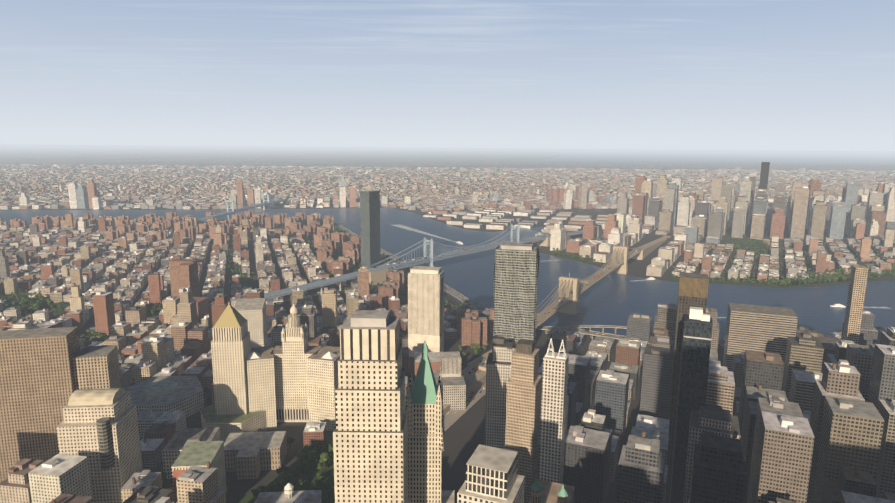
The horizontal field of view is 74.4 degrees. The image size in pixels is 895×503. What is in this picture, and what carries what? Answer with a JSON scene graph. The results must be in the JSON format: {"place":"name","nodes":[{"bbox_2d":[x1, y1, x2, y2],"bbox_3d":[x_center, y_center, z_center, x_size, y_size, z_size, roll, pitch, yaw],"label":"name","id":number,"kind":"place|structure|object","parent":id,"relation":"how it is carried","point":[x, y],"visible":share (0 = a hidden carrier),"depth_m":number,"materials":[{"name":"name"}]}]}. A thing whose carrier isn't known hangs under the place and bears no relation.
{"place":"outdoors","nodes":[
{"label":"outdoors","id":0,"kind":"place"},
{"bbox_2d":[0,144,894,502],"bbox_3d":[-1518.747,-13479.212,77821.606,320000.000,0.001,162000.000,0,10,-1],"label":"ground","id":1,"kind":"structure","parent":0,"point":[464,436],"depth_m":5768.84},
{"bbox_2d":[1,291,57,314],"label":"trees","id":2,"kind":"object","parent":1,"relation":"on","point":[19,294],"visible":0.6,"depth_m":1450.70,"materials":[{"name":"green plant"}]},
{"bbox_2d":[21,302,69,318],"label":"park","id":3,"kind":"structure","parent":1,"relation":"on","point":[60,312],"depth_m":1400.01,"materials":[{"name":"green plant"}]},
{"bbox_2d":[79,333,107,346],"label":"park","id":4,"kind":"structure","parent":1,"relation":"on","point":[87,343],"depth_m":1194.16,"materials":[{"name":"green plant"}]},
{"bbox_2d":[147,308,161,316],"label":"park","id":5,"kind":"structure","parent":1,"relation":"on","point":[157,313],"depth_m":1374.34,"materials":[{"name":"green plant"}]},
{"bbox_2d":[210,245,254,288],"bbox_3d":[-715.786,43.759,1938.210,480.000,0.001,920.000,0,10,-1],"label":"park","id":6,"kind":"structure","parent":1,"relation":"on","point":[245,284],"depth_m":1780.31,"materials":[{"name":"green plant"}]},
{"bbox_2d":[236,440,334,502],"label":"park","id":7,"kind":"structure","parent":1,"relation":"on","point":[327,473],"depth_m":697.06,"materials":[{"name":"green plant"}]},
{"bbox_2d":[90,194,582,332],"bbox_3d":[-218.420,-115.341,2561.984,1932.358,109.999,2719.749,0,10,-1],"label":"steel bridges","id":8,"kind":"structure","parent":1,"relation":"on","point":[431,257],"depth_m":1883.14,"materials":[{"name":"blue"}]},
{"bbox_2d":[89,234,670,414],"bbox_3d":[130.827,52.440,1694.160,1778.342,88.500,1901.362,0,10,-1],"label":"stone bridge","id":9,"kind":"structure","parent":1,"relation":"on","point":[476,380],"depth_m":1402.46,"materials":[{"name":"beige stone"}]},
{"bbox_2d":[373,236,719,413],"bbox_3d":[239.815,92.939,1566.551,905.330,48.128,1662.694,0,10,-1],"label":"cars","id":10,"kind":"object","parent":9,"relation":"on","point":[472,392],"visible":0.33,"depth_m":1233.68,"materials":[{"name":"multicoloured metal"}]},
{"bbox_2d":[0,259,868,502],"bbox_3d":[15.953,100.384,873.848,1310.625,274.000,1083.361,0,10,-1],"label":"skyscrapers","id":11,"kind":"structure","parent":1,"relation":"on","point":[61,392],"depth_m":655.79,"materials":[{"name":"beige stone"}]},
{"bbox_2d":[213,299,293,327],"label":"gold roofs","id":12,"kind":"structure","parent":11,"relation":"on","point":[230,316],"depth_m":788.13,"materials":[{"name":"beige"}]},
{"bbox_2d":[247,273,709,489],"bbox_3d":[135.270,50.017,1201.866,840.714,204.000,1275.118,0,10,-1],"label":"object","id":13,"kind":"object","parent":11,"relation":"on","point":[696,313],"visible":1,"depth_m":583.98,"materials":[{"name":"white"}]},
{"bbox_2d":[412,341,567,496],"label":"copper roofs","id":14,"kind":"structure","parent":11,"relation":"on","point":[425,389],"depth_m":449.40,"materials":[{"name":"teal metal"}]},
{"bbox_2d":[0,164,894,502],"bbox_3d":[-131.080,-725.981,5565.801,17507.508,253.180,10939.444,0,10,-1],"label":"city","id":15,"kind":"object","parent":1,"relation":"on","point":[796,426],"visible":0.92,"depth_m":1336.82},
{"bbox_2d":[0,165,894,502],"bbox_3d":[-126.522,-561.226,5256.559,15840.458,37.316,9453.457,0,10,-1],"label":"trees","id":16,"kind":"object","parent":1,"relation":"on","point":[308,453],"visible":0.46,"depth_m":1830.61,"materials":[{"name":"green plant"}]},
{"bbox_2d":[360,162,769,502],"bbox_3d":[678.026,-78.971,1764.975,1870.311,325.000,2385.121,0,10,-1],"label":"glass skyscrapers","id":17,"kind":"structure","parent":1,"relation":"on","point":[516,272],"depth_m":726.39,"materials":[{"name":"grey glass"}]},
{"bbox_2d":[547,251,603,263],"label":"park","id":18,"kind":"structure","parent":1,"relation":"on","point":[571,258],"depth_m":2098.17,"materials":[{"name":"green plant"}]},
{"bbox_2d":[334,223,841,347],"bbox_3d":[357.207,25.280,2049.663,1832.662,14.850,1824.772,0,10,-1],"label":"viaducts","id":19,"kind":"object","parent":1,"relation":"on","point":[486,311],"visible":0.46,"depth_m":1256.13,"materials":[{"name":"grey concrete"}]},
{"bbox_2d":[512,148,894,163],"bbox_3d":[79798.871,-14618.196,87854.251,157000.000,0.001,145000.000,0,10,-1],"label":"sea","id":20,"kind":"structure","parent":1,"relation":"on","point":[746,156],"depth_m":30490.40,"materials":[{"name":"liquid"}]},
{"bbox_2d":[722,238,780,256],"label":"park","id":21,"kind":"structure","parent":1,"relation":"on","point":[742,246],"depth_m":2405.82,"materials":[{"name":"green plant"}]},
{"bbox_2d":[669,276,873,287],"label":"park","id":22,"kind":"structure","parent":1,"relation":"on","point":[715,281],"depth_m":1747.52,"materials":[{"name":"green plant"}]},
{"bbox_2d":[774,270,894,285],"bbox_3d":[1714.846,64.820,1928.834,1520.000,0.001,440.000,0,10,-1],"label":"park","id":23,"kind":"structure","parent":1,"relation":"on","point":[884,276],"depth_m":1811.29,"materials":[{"name":"green plant"}]},
{"bbox_2d":[0,208,894,338],"bbox_3d":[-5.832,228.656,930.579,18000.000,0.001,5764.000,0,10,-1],"label":"river","id":24,"kind":"structure","parent":0,"point":[614,299],"depth_m":1683.84,"materials":[{"name":"liquid"}]},
{"bbox_2d":[428,212,844,306],"bbox_3d":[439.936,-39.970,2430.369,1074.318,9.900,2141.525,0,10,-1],"label":"boats","id":25,"kind":"object","parent":24,"relation":"on","point":[833,305],"visible":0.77,"depth_m":1482.56,"materials":[{"name":"white"}]},
{"bbox_2d":[392,213,891,317],"bbox_3d":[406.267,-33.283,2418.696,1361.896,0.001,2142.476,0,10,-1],"label":"boat wakes","id":26,"kind":"object","parent":24,"relation":"on","point":[407,228],"visible":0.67,"depth_m":2607.73,"materials":[{"name":"white liquid"}]},
{"bbox_2d":[0,0,894,150],"label":"sky","id":27,"kind":"structure","parent":0,"point":[779,75],"materials":[{"name":"blue"}]},
{"bbox_2d":[444,383,485,430],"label":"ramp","id":28,"kind":"structure","parent":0,"point":[451,417],"depth_m":881.61,"materials":[{"name":"grey concrete"}]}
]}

